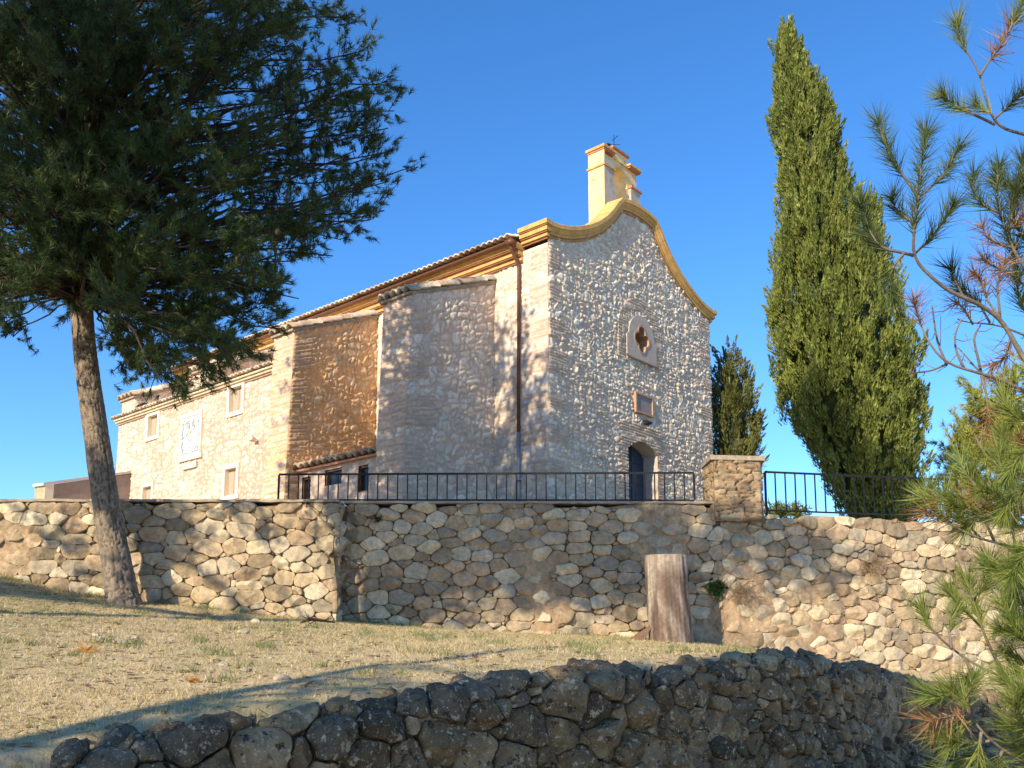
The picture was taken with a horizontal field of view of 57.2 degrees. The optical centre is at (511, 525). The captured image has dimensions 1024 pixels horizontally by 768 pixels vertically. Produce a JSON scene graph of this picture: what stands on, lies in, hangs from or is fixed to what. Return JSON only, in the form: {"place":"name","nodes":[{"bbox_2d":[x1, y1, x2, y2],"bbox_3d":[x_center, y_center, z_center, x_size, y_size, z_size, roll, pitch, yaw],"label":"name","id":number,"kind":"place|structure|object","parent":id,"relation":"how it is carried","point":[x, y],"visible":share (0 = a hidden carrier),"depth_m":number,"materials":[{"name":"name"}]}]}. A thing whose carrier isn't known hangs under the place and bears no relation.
{"place":"outdoors","nodes":[
{"label":"outdoors","id":0,"kind":"place"},
{"bbox_2d":[0,525,1014,767],"bbox_3d":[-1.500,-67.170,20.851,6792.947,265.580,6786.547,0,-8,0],"label":"ground","id":1,"kind":"structure","parent":0,"point":[30,756],"depth_m":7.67,"materials":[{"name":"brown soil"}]},
{"bbox_2d":[33,471,130,498],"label":"outbuilding","id":2,"kind":"structure","parent":1,"relation":"on","point":[77,488],"depth_m":34.38,"materials":[{"name":"paint"}]},
{"bbox_2d":[72,641,101,653],"bbox_3d":[-3.867,1.116,8.538,0.320,0.185,0.230,0,-8,0],"label":"dead sprig","id":3,"kind":"object","parent":1,"relation":"on","point":[87,649],"visible":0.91,"depth_m":8.52,"materials":[{"name":"brown plant"}]},
{"bbox_2d":[112,638,126,643],"bbox_3d":[-3.933,1.186,9.440,0.174,0.091,0.138,0,-8,0],"label":"loose stone","id":4,"kind":"object","parent":1,"relation":"on","point":[118,640],"visible":0.44,"depth_m":9.38,"materials":[{"name":"beige stone"}]},
{"bbox_2d":[186,674,202,682],"bbox_3d":[-2.442,1.181,7.207,0.153,0.106,0.106,0,-8,0],"label":"dead sprig","id":5,"kind":"object","parent":1,"relation":"on","point":[191,680],"visible":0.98,"depth_m":7.20,"materials":[{"name":"brown plant"}]},
{"bbox_2d":[0,0,430,605],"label":"pine tree","id":6,"kind":"object","parent":1,"relation":"on","point":[88,188],"visible":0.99,"depth_m":15.99,"materials":[{"name":"green plant"}]},
{"bbox_2d":[218,662,228,665],"bbox_3d":[-2.492,1.208,8.112,0.090,0.045,0.076,0,-8,0],"label":"loose stone","id":7,"kind":"object","parent":1,"relation":"on","point":[222,663],"visible":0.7,"depth_m":8.09,"materials":[{"name":"beige stone"}]},
{"bbox_2d":[236,629,249,633],"bbox_3d":[-3.275,1.300,11.433,0.157,0.075,0.132,0,-8,0],"label":"loose stone","id":8,"kind":"object","parent":1,"relation":"on","point":[244,630],"visible":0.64,"depth_m":11.40,"materials":[{"name":"beige stone"}]},
{"bbox_2d":[273,674,290,680],"bbox_3d":[-1.789,1.195,7.300,0.137,0.070,0.098,3,-8,-20],"label":"loose stone","id":9,"kind":"object","parent":1,"relation":"on","point":[280,677],"visible":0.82,"depth_m":7.27,"materials":[{"name":"beige stone"}]},
{"bbox_2d":[300,612,335,623],"bbox_3d":[-3.140,1.524,15.163,0.563,0.269,0.281,2,-8,-13],"label":"fallen twig","id":10,"kind":"object","parent":1,"relation":"on","point":[315,620],"visible":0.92,"depth_m":15.12,"materials":[{"name":"brown wood"}]},
{"bbox_2d":[1,593,744,713],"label":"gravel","id":11,"kind":"structure","parent":1,"relation":"on","point":[243,670],"depth_m":9.31,"materials":[{"name":"grey gravel"}]},
{"bbox_2d":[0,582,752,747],"bbox_3d":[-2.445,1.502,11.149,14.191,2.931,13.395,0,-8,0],"label":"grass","id":12,"kind":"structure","parent":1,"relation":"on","point":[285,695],"depth_m":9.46,"materials":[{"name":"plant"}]},
{"bbox_2d":[111,136,716,505],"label":"church","id":13,"kind":"structure","parent":1,"relation":"on","point":[606,313],"depth_m":29.30,"materials":[{"name":"stone"}]},
{"bbox_2d":[140,481,154,498],"bbox_3d":[-13.598,-1.000,35.134,0.980,1.160,0.205,-7,-11,41],"label":"wing window","id":14,"kind":"structure","parent":13,"relation":"in","point":[147,489],"depth_m":35.29,"materials":[{"name":"beige wood"}]},
{"bbox_2d":[144,410,160,441],"bbox_3d":[-13.478,-3.738,35.412,1.060,1.100,0.205,-7,-11,41],"label":"wing window","id":15,"kind":"structure","parent":13,"relation":"in","point":[152,432],"depth_m":35.53,"materials":[{"name":"beige wood"}]},
{"bbox_2d":[221,462,239,499],"bbox_3d":[-9.361,-1.439,31.436,1.020,1.200,0.205,-7,-11,41],"label":"wing window","id":16,"kind":"structure","parent":13,"relation":"in","point":[231,472],"depth_m":31.54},
{"bbox_2d":[225,381,245,417],"bbox_3d":[-9.286,-4.250,31.765,1.100,1.140,0.205,-7,-11,41],"label":"wing window","id":17,"kind":"structure","parent":13,"relation":"in","point":[235,403],"depth_m":31.86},
{"bbox_2d":[625,316,658,368],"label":"quatrefoil window","id":18,"kind":"structure","parent":13,"relation":"in","point":[640,345],"depth_m":30.76,"materials":[{"name":"stone"}]},
{"bbox_2d":[627,443,657,501],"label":"church door","id":19,"kind":"structure","parent":13,"relation":"in","point":[642,458],"depth_m":30.78,"materials":[{"name":"blue paint"}]},
{"bbox_2d":[442,663,455,667],"bbox_3d":[-0.529,1.193,7.907,0.119,0.065,0.084,0,-8,0],"label":"loose stone","id":20,"kind":"object","parent":1,"relation":"on","point":[446,665],"visible":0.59,"depth_m":7.88,"materials":[{"name":"beige stone"}]},
{"bbox_2d":[0,498,1023,681],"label":"terrace wall","id":21,"kind":"structure","parent":1,"relation":"on","point":[547,567],"depth_m":18.02,"materials":[{"name":"beige stone"}]},
{"bbox_2d":[372,514,382,522],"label":"wall plant","id":22,"kind":"object","parent":21,"relation":"attached to","point":[378,519],"depth_m":18.06,"materials":[{"name":"green plant"}]},
{"bbox_2d":[277,472,695,500],"bbox_3d":[-0.498,-0.706,18.503,8.229,0.710,0.040,0,-8,0],"label":"iron railing","id":23,"kind":"object","parent":21,"relation":"on","point":[496,474],"visible":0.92,"depth_m":18.50,"materials":[{"name":"black metal"}]},
{"bbox_2d":[701,576,727,600],"bbox_3d":[3.867,1.238,17.913,0.556,0.549,0.332,-2,-8,15],"label":"wall plant","id":24,"kind":"object","parent":21,"relation":"attached to","point":[715,589],"depth_m":17.89,"materials":[{"name":"green plant"}]},
{"bbox_2d":[722,571,765,609],"bbox_3d":[4.384,1.185,17.880,0.953,0.859,0.632,0,-8,0],"label":"dry weed","id":25,"kind":"object","parent":21,"relation":"attached to","point":[742,589],"visible":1,"depth_m":17.88,"materials":[{"name":"beige plant"}]},
{"bbox_2d":[764,471,958,518],"bbox_3d":[7.151,-0.556,19.063,4.370,0.940,0.040,2,-8,-12],"label":"iron railing","id":26,"kind":"object","parent":21,"relation":"on","point":[824,474],"visible":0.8,"depth_m":18.96,"materials":[{"name":"black metal"}]},
{"bbox_2d":[845,546,894,587],"bbox_3d":[7.048,0.765,18.615,1.245,1.096,0.792,0,-8,0],"label":"dry weed","id":27,"kind":"object","parent":21,"relation":"attached to","point":[873,567],"visible":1,"depth_m":18.56,"materials":[{"name":"brown plant"}]},
{"bbox_2d":[50,646,1023,767],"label":"boulder wall","id":28,"kind":"structure","parent":1,"relation":"on","point":[785,707],"depth_m":7.21,"materials":[{"name":"grey stone"}]},
{"bbox_2d":[630,625,650,639],"bbox_3d":[2.287,1.883,16.548,0.455,0.320,0.100,1,-8,-7],"label":"bark slab","id":29,"kind":"object","parent":1,"relation":"on","point":[641,635],"depth_m":16.54,"materials":[{"name":"brown wood"}]},
{"bbox_2d":[644,554,693,643],"bbox_3d":[2.813,1.349,16.778,0.833,1.674,0.819,-7,-10,39],"label":"tree stump","id":30,"kind":"object","parent":1,"relation":"on","point":[668,601],"visible":0.98,"depth_m":16.47,"materials":[{"name":"brown wood"}]},
{"bbox_2d":[710,334,769,477],"bbox_3d":[8.191,-2.561,35.118,2.880,9.447,2.953,0,-8,0],"label":"juniper tree","id":31,"kind":"object","parent":1,"relation":"on","point":[734,418],"visible":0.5,"depth_m":34.89,"materials":[{"name":"green plant"}]},
{"bbox_2d":[767,498,799,518],"bbox_3d":[5.905,-0.324,20.677,0.962,0.699,0.608,0,-8,0],"label":"shrub","id":32,"kind":"object","parent":1,"relation":"on","point":[780,507],"visible":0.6,"depth_m":20.65,"materials":[{"name":"green plant"}]},
{"bbox_2d":[785,499,814,518],"bbox_3d":[6.307,-0.274,20.716,0.943,0.678,0.485,0,-8,0],"label":"shrub","id":33,"kind":"object","parent":1,"relation":"on","point":[801,509],"visible":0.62,"depth_m":20.68,"materials":[{"name":"green plant"}]},
{"bbox_2d":[761,12,936,521],"bbox_3d":[8.830,-6.809,25.260,4.282,15.210,4.381,0,-8,0],"label":"cypress tree","id":34,"kind":"object","parent":1,"relation":"on","point":[851,390],"visible":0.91,"depth_m":24.04,"materials":[{"name":"green plant"}]},
{"bbox_2d":[838,0,1023,767],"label":"pine tree","id":35,"kind":"object","parent":1,"relation":"on","point":[1010,574],"visible":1,"depth_m":3.14,"materials":[{"name":"green plant"}]},
{"bbox_2d":[883,738,1023,767],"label":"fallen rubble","id":36,"kind":"object","parent":1,"relation":"on","point":[919,760],"visible":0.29,"depth_m":11.56,"materials":[{"name":"grey stone"}]},
{"bbox_2d":[924,342,1023,524],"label":"pine tree","id":37,"kind":"object","parent":1,"relation":"on","point":[972,407],"visible":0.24,"depth_m":26.36,"materials":[{"name":"green plant"}]},
{"bbox_2d":[0,0,1023,523],"label":"sky","id":38,"kind":"structure","parent":0,"point":[508,105],"materials":[{"name":"blue"}]},
{"bbox_2d":[700,455,765,521],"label":"gate pillar","id":39,"kind":"structure","parent":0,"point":[733,487],"depth_m":18.24,"materials":[{"name":"beige stone"}]}
]}

